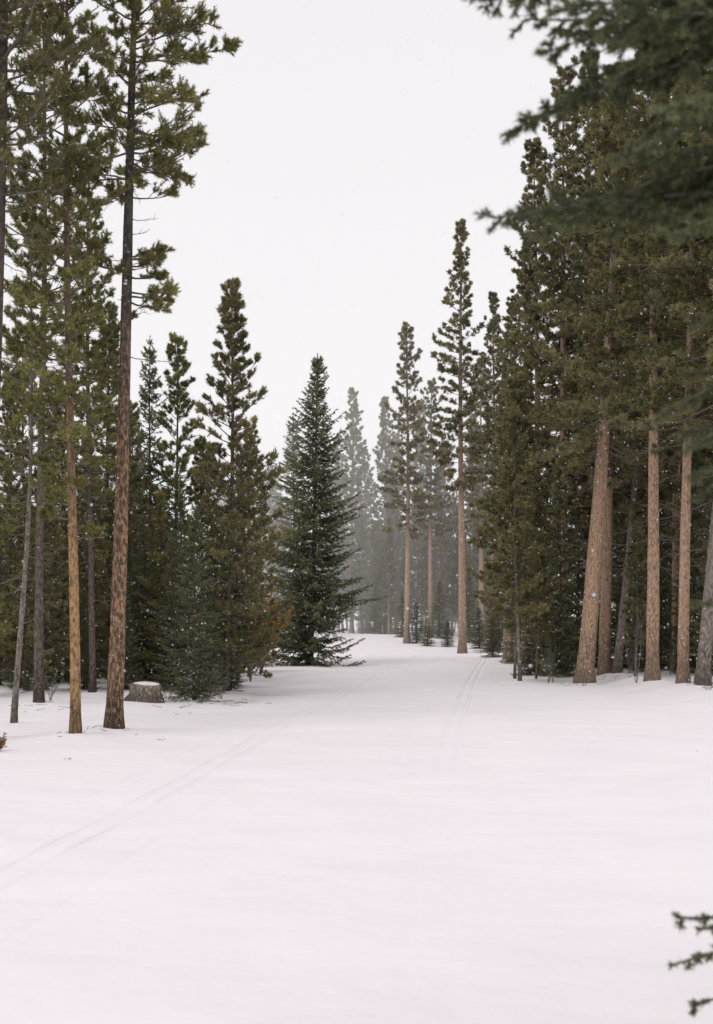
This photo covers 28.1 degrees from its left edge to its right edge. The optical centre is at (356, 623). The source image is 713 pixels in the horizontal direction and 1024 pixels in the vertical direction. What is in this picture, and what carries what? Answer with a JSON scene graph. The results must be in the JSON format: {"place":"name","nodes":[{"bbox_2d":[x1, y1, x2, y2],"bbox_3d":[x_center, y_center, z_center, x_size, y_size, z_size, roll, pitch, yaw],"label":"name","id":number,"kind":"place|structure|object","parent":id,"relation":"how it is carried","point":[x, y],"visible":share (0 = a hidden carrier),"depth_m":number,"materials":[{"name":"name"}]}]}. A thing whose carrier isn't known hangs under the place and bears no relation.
{"place":"outdoors","nodes":[
{"label":"outdoors","id":0,"kind":"place"},
{"bbox_2d":[0,0,711,623],"label":"sky","id":1,"kind":"structure","parent":0,"point":[294,146],"materials":[{"name":"white"}]},
{"bbox_2d":[0,624,712,1023],"bbox_3d":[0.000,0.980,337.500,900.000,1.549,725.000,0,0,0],"label":"snow ground","id":2,"kind":"structure","parent":0,"point":[540,882],"depth_m":10.79,"materials":[{"name":"white snow"}]},
{"bbox_2d":[0,514,22,685],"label":"spruce tree","id":3,"kind":"object","parent":2,"relation":"on","point":[5,565],"visible":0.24,"depth_m":35.98,"materials":[{"name":"green plant"}]},
{"bbox_2d":[0,456,24,642],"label":"pine tree","id":4,"kind":"object","parent":2,"relation":"on","point":[4,629],"visible":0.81,"depth_m":30.02,"materials":[{"name":"green plant"}]},
{"bbox_2d":[0,570,33,689],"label":"spruce tree","id":5,"kind":"object","parent":2,"relation":"on","point":[11,672],"visible":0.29,"depth_m":32.91,"materials":[{"name":"green plant"}]},
{"bbox_2d":[0,370,50,677],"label":"pine tree","id":6,"kind":"object","parent":2,"relation":"on","point":[17,550],"visible":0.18,"depth_m":37.96,"materials":[{"name":"green plant"}]},
{"bbox_2d":[0,320,69,689],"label":"pine tree","id":7,"kind":"object","parent":2,"relation":"on","point":[11,652],"visible":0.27,"depth_m":31.97,"materials":[{"name":"green plant"}]},
{"bbox_2d":[0,205,81,722],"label":"pine tree","id":8,"kind":"object","parent":2,"relation":"on","point":[50,478],"visible":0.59,"depth_m":22.63,"materials":[{"name":"green plant"}]},
{"bbox_2d":[20,593,61,692],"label":"spruce tree","id":9,"kind":"object","parent":2,"relation":"on","point":[28,683],"visible":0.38,"depth_m":30.94,"materials":[{"name":"green plant"}]},
{"bbox_2d":[11,470,81,688],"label":"pine tree","id":10,"kind":"object","parent":2,"relation":"on","point":[56,594],"visible":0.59,"depth_m":30.86,"materials":[{"name":"green plant"}]},
{"bbox_2d":[19,387,79,672],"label":"pine tree","id":11,"kind":"object","parent":2,"relation":"on","point":[59,484],"visible":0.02,"depth_m":40.99,"materials":[{"name":"green plant"}]},
{"bbox_2d":[44,675,60,700],"bbox_3d":[-6.159,1.335,28.934,0.378,0.590,0.813,0,0,0],"label":"bare shrub","id":12,"kind":"object","parent":2,"relation":"on","point":[52,688],"visible":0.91,"depth_m":28.97,"materials":[{"name":"brown plant"}]},
{"bbox_2d":[0,1,114,702],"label":"pine tree","id":13,"kind":"object","parent":2,"relation":"on","point":[38,693],"visible":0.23,"depth_m":27.45,"materials":[{"name":"green plant"}]},
{"bbox_2d":[29,505,86,683],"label":"spruce tree","id":14,"kind":"object","parent":2,"relation":"on","point":[64,594],"visible":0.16,"depth_m":35.93,"materials":[{"name":"green plant"}]},
{"bbox_2d":[0,0,120,474],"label":"pine tree","id":15,"kind":"object","parent":2,"relation":"on","point":[34,192],"visible":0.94,"depth_m":20.04,"materials":[{"name":"green plant"}]},
{"bbox_2d":[23,382,99,680],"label":"pine tree","id":16,"kind":"object","parent":2,"relation":"on","point":[48,439],"visible":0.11,"depth_m":36.85,"materials":[{"name":"green plant"}]},
{"bbox_2d":[2,0,143,733],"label":"pine tree","id":17,"kind":"object","parent":2,"relation":"on","point":[69,395],"visible":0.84,"depth_m":20.75,"materials":[{"name":"green plant"}]},
{"bbox_2d":[47,437,112,686],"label":"pine tree","id":18,"kind":"object","parent":2,"relation":"on","point":[101,555],"visible":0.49,"depth_m":32.94,"materials":[{"name":"green plant"}]},
{"bbox_2d":[65,592,101,689],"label":"spruce tree","id":19,"kind":"object","parent":2,"relation":"on","point":[85,661],"visible":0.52,"depth_m":31.98,"materials":[{"name":"green plant"}]},
{"bbox_2d":[39,118,138,692],"bbox_3d":[-5.888,-4.661,30.983,2.027,12.873,1.990,0,0,29],"label":"pine tree","id":20,"kind":"object","parent":2,"relation":"on","point":[110,465],"visible":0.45,"depth_m":30.93,"materials":[{"name":"green plant"}]},
{"bbox_2d":[68,474,112,677],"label":"spruce tree","id":21,"kind":"object","parent":2,"relation":"on","point":[102,671],"visible":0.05,"depth_m":39.88,"materials":[{"name":"green plant"}]},
{"bbox_2d":[51,302,166,671],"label":"pine tree","id":22,"kind":"object","parent":2,"relation":"on","point":[108,447],"visible":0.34,"depth_m":34.71,"materials":[{"name":"green plant"}]},
{"bbox_2d":[97,584,143,690],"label":"spruce tree","id":23,"kind":"object","parent":2,"relation":"on","point":[129,655],"visible":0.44,"depth_m":31.97,"materials":[{"name":"green plant"}]},
{"bbox_2d":[99,465,152,681],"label":"spruce tree","id":24,"kind":"object","parent":2,"relation":"on","point":[105,674],"visible":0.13,"depth_m":36.97,"materials":[{"name":"green plant"}]},
{"bbox_2d":[95,402,161,650],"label":"pine tree","id":25,"kind":"object","parent":2,"relation":"on","point":[134,457],"visible":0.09,"depth_m":39.97,"materials":[{"name":"green plant"}]},
{"bbox_2d":[108,513,166,686],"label":"spruce tree","id":26,"kind":"object","parent":2,"relation":"on","point":[144,569],"visible":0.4,"depth_m":33.91,"materials":[{"name":"green plant"}]},
{"bbox_2d":[104,336,183,679],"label":"spruce tree","id":27,"kind":"object","parent":2,"relation":"on","point":[145,396],"visible":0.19,"depth_m":38.41,"materials":[{"name":"green plant"}]},
{"bbox_2d":[124,681,164,702],"bbox_3d":[-4.368,1.508,29.378,0.958,0.595,0.985,3,3,0],"label":"tree stump","id":28,"kind":"object","parent":2,"relation":"on","point":[146,692],"visible":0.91,"depth_m":29.12,"materials":[{"name":"brown wood"}]},
{"bbox_2d":[54,0,243,728],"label":"pine tree","id":29,"kind":"object","parent":2,"relation":"on","point":[166,137],"visible":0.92,"depth_m":21.78,"materials":[{"name":"green plant"}]},
{"bbox_2d":[127,499,191,685],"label":"spruce tree","id":30,"kind":"object","parent":2,"relation":"on","point":[166,558],"visible":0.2,"depth_m":33.94,"materials":[{"name":"green plant"}]},
{"bbox_2d":[133,490,187,682],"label":"pine tree","id":31,"kind":"object","parent":2,"relation":"on","point":[155,542],"visible":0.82,"depth_m":32.97,"materials":[{"name":"green plant"}]},
{"bbox_2d":[130,331,211,677],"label":"pine tree","id":32,"kind":"object","parent":2,"relation":"on","point":[181,462],"visible":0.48,"depth_m":37.82,"materials":[{"name":"green plant"}]},
{"bbox_2d":[147,528,206,692],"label":"spruce tree","id":33,"kind":"object","parent":2,"relation":"on","point":[168,679],"visible":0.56,"depth_m":32.44,"materials":[{"name":"green plant"}]},
{"bbox_2d":[172,483,198,670],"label":"spruce tree","id":34,"kind":"object","parent":2,"relation":"on","point":[183,504],"visible":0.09,"depth_m":44.90,"materials":[{"name":"green plant"}]},
{"bbox_2d":[153,504,233,702],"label":"spruce tree","id":35,"kind":"object","parent":2,"relation":"on","point":[194,693],"visible":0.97,"depth_m":29.96,"materials":[{"name":"green plant"}]},
{"bbox_2d":[165,435,237,687],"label":"pine tree","id":36,"kind":"object","parent":2,"relation":"on","point":[199,442],"visible":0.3,"depth_m":33.95,"materials":[{"name":"green plant"}]},
{"bbox_2d":[186,441,221,669],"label":"pine tree","id":37,"kind":"object","parent":2,"relation":"on","point":[208,442],"visible":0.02,"depth_m":44.95,"materials":[{"name":"green plant"}]},
{"bbox_2d":[188,560,235,693],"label":"spruce tree","id":38,"kind":"object","parent":2,"relation":"on","point":[214,636],"visible":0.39,"depth_m":32.98,"materials":[{"name":"green plant"}]},
{"bbox_2d":[203,543,247,685],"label":"spruce tree","id":39,"kind":"object","parent":2,"relation":"on","point":[222,567],"visible":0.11,"depth_m":36.98,"materials":[{"name":"green plant"}]},
{"bbox_2d":[163,276,295,690],"bbox_3d":[-2.976,-3.169,33.630,3.204,10.208,3.218,0,0,0],"label":"pine tree","id":40,"kind":"object","parent":2,"relation":"on","point":[230,604],"visible":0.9,"depth_m":33.36,"materials":[{"name":"green plant"}]},
{"bbox_2d":[218,616,244,691],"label":"spruce tree","id":41,"kind":"object","parent":2,"relation":"on","point":[233,684],"visible":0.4,"depth_m":33.97,"materials":[{"name":"green plant"}]},
{"bbox_2d":[214,462,276,684],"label":"pine tree","id":42,"kind":"object","parent":2,"relation":"on","point":[239,470],"visible":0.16,"depth_m":37.85,"materials":[{"name":"green plant"}]},
{"bbox_2d":[233,607,262,681],"bbox_3d":[-3.244,0.542,42.173,1.513,2.477,1.116,0,0,39],"label":"dry shrub","id":43,"kind":"object","parent":2,"relation":"on","point":[249,676],"visible":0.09,"depth_m":41.96,"materials":[{"name":"brown plant"}]},
{"bbox_2d":[218,419,279,676],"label":"pine tree","id":44,"kind":"object","parent":2,"relation":"on","point":[258,535],"visible":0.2,"depth_m":43.81,"materials":[{"name":"green plant"}]},
{"bbox_2d":[251,564,270,666],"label":"spruce tree","id":45,"kind":"object","parent":2,"relation":"on","point":[267,664],"visible":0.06,"depth_m":54.89,"materials":[{"name":"green plant"}]},
{"bbox_2d":[240,471,283,622],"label":"pine tree","id":46,"kind":"object","parent":2,"relation":"on","point":[264,509],"visible":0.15,"depth_m":57.86,"materials":[{"name":"green plant"}]},
{"bbox_2d":[246,584,295,669],"bbox_3d":[-3.292,0.190,50.027,2.363,3.156,2.579,0,0,0],"label":"dry shrub","id":47,"kind":"object","parent":2,"relation":"on","point":[276,623],"visible":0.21,"depth_m":49.66,"materials":[{"name":"brown plant"}]},
{"bbox_2d":[265,414,339,641],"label":"spruce tree","id":48,"kind":"object","parent":2,"relation":"on","point":[291,451],"visible":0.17,"depth_m":81.79,"materials":[{"name":"green plant"}]},
{"bbox_2d":[253,353,387,666],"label":"spruce tree","id":49,"kind":"object","parent":2,"relation":"on","point":[306,641],"visible":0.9,"depth_m":56.66,"materials":[{"name":"green plant"}]},
{"bbox_2d":[0,387,712,639],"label":"distant forest","id":50,"kind":"object","parent":2,"relation":"on","point":[386,560],"visible":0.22,"depth_m":102.83,"materials":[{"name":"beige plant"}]},
{"bbox_2d":[8,672,711,758],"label":"fallen twigs","id":51,"kind":"object","parent":2,"relation":"on","point":[232,705],"visible":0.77,"depth_m":29.56,"materials":[{"name":"brown wood"}]},
{"bbox_2d":[356,571,387,633],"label":"spruce tree","id":52,"kind":"object","parent":2,"relation":"on","point":[374,629],"visible":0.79,"depth_m":94.91,"materials":[{"name":"green plant"}]},
{"bbox_2d":[391,592,411,636],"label":"spruce tree","id":53,"kind":"object","parent":2,"relation":"on","point":[401,632],"visible":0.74,"depth_m":81.95,"materials":[{"name":"green plant"}]},
{"bbox_2d":[376,321,445,643],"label":"pine tree","id":54,"kind":"object","parent":2,"relation":"on","point":[407,408],"visible":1,"depth_m":77.83,"materials":[{"name":"green plant"}]},
{"bbox_2d":[408,602,428,643],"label":"spruce tree","id":55,"kind":"object","parent":2,"relation":"on","point":[416,624],"visible":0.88,"depth_m":77.93,"materials":[{"name":"green plant"}]},
{"bbox_2d":[419,617,435,645],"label":"spruce tree","id":56,"kind":"object","parent":2,"relation":"on","point":[428,631],"visible":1,"depth_m":75.95,"materials":[{"name":"green plant"}]},
{"bbox_2d":[410,377,457,636],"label":"pine tree","id":57,"kind":"object","parent":2,"relation":"on","point":[430,482],"visible":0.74,"depth_m":84.93,"materials":[{"name":"green plant"}]},
{"bbox_2d":[423,579,453,638],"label":"spruce tree","id":58,"kind":"object","parent":2,"relation":"on","point":[437,622],"visible":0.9,"depth_m":83.94,"materials":[{"name":"green plant"}]},
{"bbox_2d":[441,621,455,646],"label":"spruce tree","id":59,"kind":"object","parent":2,"relation":"on","point":[447,640],"visible":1,"depth_m":75.95,"materials":[{"name":"green plant"}]},
{"bbox_2d":[426,218,495,653],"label":"pine tree","id":60,"kind":"object","parent":2,"relation":"on","point":[455,422],"visible":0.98,"depth_m":69.83,"materials":[{"name":"green plant"}]},
{"bbox_2d":[442,358,492,638],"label":"pine tree","id":61,"kind":"object","parent":2,"relation":"on","point":[470,498],"visible":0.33,"depth_m":83.84,"materials":[{"name":"green plant"}]},
{"bbox_2d":[455,565,481,643],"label":"spruce tree","id":62,"kind":"object","parent":2,"relation":"on","point":[468,619],"visible":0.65,"depth_m":79.89,"materials":[{"name":"green plant"}]},
{"bbox_2d":[467,607,487,648],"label":"spruce tree","id":63,"kind":"object","parent":2,"relation":"on","point":[479,642],"visible":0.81,"depth_m":73.93,"materials":[{"name":"green plant"}]},
{"bbox_2d":[457,291,505,638],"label":"pine tree","id":64,"kind":"object","parent":2,"relation":"on","point":[493,299],"visible":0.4,"depth_m":74.83,"materials":[{"name":"green plant"}]},
{"bbox_2d":[472,596,502,657],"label":"spruce tree","id":65,"kind":"object","parent":2,"relation":"on","point":[489,651],"visible":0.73,"depth_m":65.92,"materials":[{"name":"green plant"}]},
{"bbox_2d":[477,553,503,650],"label":"spruce tree","id":66,"kind":"object","parent":2,"relation":"on","point":[500,648],"visible":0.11,"depth_m":71.90,"materials":[{"name":"green plant"}]},
{"bbox_2d":[465,362,521,658],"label":"pine tree","id":67,"kind":"object","parent":2,"relation":"on","point":[490,601],"visible":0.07,"depth_m":63.87,"materials":[{"name":"green plant"}]},
{"bbox_2d":[470,295,545,662],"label":"pine tree","id":68,"kind":"object","parent":2,"relation":"on","point":[495,413],"visible":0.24,"depth_m":59.82,"materials":[{"name":"green plant"}]},
{"bbox_2d":[475,366,549,680],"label":"pine tree","id":69,"kind":"object","parent":2,"relation":"on","point":[514,394],"visible":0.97,"depth_m":40.41,"materials":[{"name":"green plant"}]},
{"bbox_2d":[486,438,540,678],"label":"pine tree","id":70,"kind":"object","parent":2,"relation":"on","point":[507,625],"visible":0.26,"depth_m":41.79,"materials":[{"name":"green plant"}]},
{"bbox_2d":[498,560,542,663],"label":"spruce tree","id":71,"kind":"object","parent":2,"relation":"on","point":[508,649],"visible":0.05,"depth_m":57.96,"materials":[{"name":"green plant"}]},
{"bbox_2d":[473,240,576,666],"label":"pine tree","id":72,"kind":"object","parent":2,"relation":"on","point":[488,441],"visible":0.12,"depth_m":53.87,"materials":[{"name":"green plant"}]},
{"bbox_2d":[466,136,594,670],"bbox_3d":[6.253,-7.576,50.099,4.679,19.055,4.350,0,0,0],"label":"pine tree","id":73,"kind":"object","parent":2,"relation":"on","point":[528,279],"visible":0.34,"depth_m":49.88,"materials":[{"name":"green plant"}]},
{"bbox_2d":[508,483,564,675],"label":"spruce tree","id":74,"kind":"object","parent":2,"relation":"on","point":[527,661],"visible":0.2,"depth_m":46.88,"materials":[{"name":"green plant"}]},
{"bbox_2d":[519,496,557,678],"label":"pine tree","id":75,"kind":"object","parent":2,"relation":"on","point":[541,513],"visible":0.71,"depth_m":42.91,"materials":[{"name":"green plant"}]},
{"bbox_2d":[520,469,572,646],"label":"spruce tree","id":76,"kind":"object","parent":2,"relation":"on","point":[549,501],"visible":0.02,"depth_m":61.88,"materials":[{"name":"green plant"}]},
{"bbox_2d":[538,638,563,682],"bbox_3d":[5.486,1.052,40.575,0.913,1.424,0.636,0,0,-36],"label":"bare shrub","id":77,"kind":"object","parent":2,"relation":"on","point":[548,678],"visible":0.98,"depth_m":40.52,"materials":[{"name":"brown plant"}]},
{"bbox_2d":[524,467,584,677],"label":"spruce tree","id":78,"kind":"object","parent":2,"relation":"on","point":[559,633],"visible":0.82,"depth_m":45.88,"materials":[{"name":"green plant"}]},
{"bbox_2d":[491,65,623,671],"bbox_3d":[7.027,-8.451,48.398,5.156,20.798,5.172,0,0,33],"label":"pine tree","id":79,"kind":"object","parent":2,"relation":"on","point":[552,250],"visible":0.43,"depth_m":47.91,"materials":[{"name":"green plant"}]},
{"bbox_2d":[543,475,613,671],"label":"spruce tree","id":80,"kind":"object","parent":2,"relation":"on","point":[579,581],"visible":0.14,"depth_m":49.86,"materials":[{"name":"green plant"}]},
{"bbox_2d":[461,0,712,1017],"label":"spruce tree","id":81,"kind":"object","parent":2,"relation":"on","point":[671,30],"visible":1,"depth_m":4.40,"materials":[{"name":"green plant"}]},
{"bbox_2d":[512,47,671,661],"bbox_3d":[8.168,-9.587,52.251,5.682,22.920,5.700,0,0,-25],"label":"pine tree","id":82,"kind":"object","parent":2,"relation":"on","point":[587,165],"visible":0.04,"depth_m":51.88,"materials":[{"name":"green plant"}]},
{"bbox_2d":[502,61,693,682],"bbox_3d":[7.098,-6.918,39.872,5.345,17.800,5.018,0,0,-33],"label":"pine tree","id":83,"kind":"object","parent":2,"relation":"on","point":[593,561],"visible":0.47,"depth_m":39.77,"materials":[{"name":"green plant"}]},
{"bbox_2d":[570,470,626,665],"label":"spruce tree","id":84,"kind":"object","parent":2,"relation":"on","point":[612,608],"visible":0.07,"depth_m":49.75,"materials":[{"name":"green plant"}]},
{"bbox_2d":[535,63,682,675],"bbox_3d":[7.893,-7.786,44.182,4.812,19.358,4.663,0,0,8],"label":"pine tree","id":85,"kind":"object","parent":2,"relation":"on","point":[604,666],"visible":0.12,"depth_m":43.83,"materials":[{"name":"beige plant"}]},
{"bbox_2d":[611,466,646,669],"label":"spruce tree","id":86,"kind":"object","parent":2,"relation":"on","point":[627,494],"visible":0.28,"depth_m":46.93,"materials":[{"name":"green plant"}]},
{"bbox_2d":[568,101,692,663],"bbox_3d":[9.426,-8.975,50.020,4.933,21.609,5.306,0,0,41],"label":"pine tree","id":87,"kind":"object","parent":2,"relation":"on","point":[620,469],"depth_m":49.87,"materials":[{"name":"green plant"}]},
{"bbox_2d":[550,165,712,673],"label":"pine tree","id":88,"kind":"object","parent":2,"relation":"on","point":[617,666],"visible":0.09,"depth_m":43.43,"materials":[{"name":"green plant"}]},
{"bbox_2d":[618,601,644,682],"bbox_3d":[7.433,0.466,37.897,0.896,2.363,0.651,0,0,-37],"label":"bare shrub","id":89,"kind":"object","parent":2,"relation":"on","point":[639,623],"visible":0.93,"depth_m":37.94,"materials":[{"name":"brown plant"}]},
{"bbox_2d":[554,2,711,681],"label":"pine tree","id":90,"kind":"object","parent":2,"relation":"on","point":[629,332],"visible":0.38,"depth_m":37.06,"materials":[{"name":"green plant"}]},
{"bbox_2d":[621,518,646,676],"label":"pine tree","id":91,"kind":"object","parent":2,"relation":"on","point":[637,536],"visible":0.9,"depth_m":39.90,"materials":[{"name":"green plant"}]},
{"bbox_2d":[572,52,712,663],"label":"pine tree","id":92,"kind":"object","parent":2,"relation":"on","point":[618,477],"visible":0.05,"depth_m":46.68,"materials":[{"name":"green plant"}]},
{"bbox_2d":[601,44,712,685],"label":"pine tree","id":93,"kind":"object","parent":2,"relation":"on","point":[705,645],"visible":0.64,"depth_m":33.50,"materials":[{"name":"green plant"}]},
{"bbox_2d":[626,454,690,671],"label":"spruce tree","id":94,"kind":"object","parent":2,"relation":"on","point":[664,591],"visible":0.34,"depth_m":44.86,"materials":[{"name":"green plant"}]},
{"bbox_2d":[613,59,712,669],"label":"pine tree","id":95,"kind":"object","parent":2,"relation":"on","point":[620,520],"visible":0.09,"depth_m":43.90,"materials":[{"name":"green plant"}]},
{"bbox_2d":[616,45,712,683],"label":"pine tree","id":96,"kind":"object","parent":2,"relation":"on","point":[683,668],"visible":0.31,"depth_m":34.48,"materials":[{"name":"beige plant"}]},
{"bbox_2d":[631,63,712,547],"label":"pine tree","id":97,"kind":"object","parent":2,"relation":"on","point":[638,438],"visible":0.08,"depth_m":37.53,"materials":[{"name":"green plant"}]},
{"bbox_2d":[637,74,712,667],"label":"pine tree","id":98,"kind":"object","parent":2,"relation":"on","point":[708,491],"visible":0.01,"depth_m":49.90,"materials":[{"name":"green plant"}]},
{"bbox_2d":[660,464,698,664],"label":"spruce tree","id":99,"kind":"object","parent":2,"relation":"on","point":[667,588],"visible":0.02,"depth_m":53.81,"materials":[{"name":"green plant"}]},
{"bbox_2d":[659,447,712,674],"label":"spruce tree","id":100,"kind":"object","parent":2,"relation":"on","point":[695,518],"visible":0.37,"depth_m":42.92,"materials":[{"name":"green plant"}]},
{"bbox_2d":[671,447,712,675],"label":"spruce tree","id":101,"kind":"object","parent":2,"relation":"on","point":[697,626],"visible":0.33,"depth_m":41.03,"materials":[{"name":"green plant"}]},
{"bbox_2d":[683,218,712,416],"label":"pine tree","id":102,"kind":"object","parent":2,"relation":"on","point":[711,415],"visible":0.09,"depth_m":33.51,"materials":[{"name":"green plant"}]},
{"bbox_2d":[696,288,712,526],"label":"pine tree","id":103,"kind":"object","parent":2,"relation":"on","point":[702,465],"visible":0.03,"depth_m":47.74,"materials":[{"name":"green plant"}]},
{"bbox_2d":[0,0,712,932],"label":"snowflakes","id":104,"kind":"object","parent":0,"point":[332,388],"visible":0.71,"depth_m":14.70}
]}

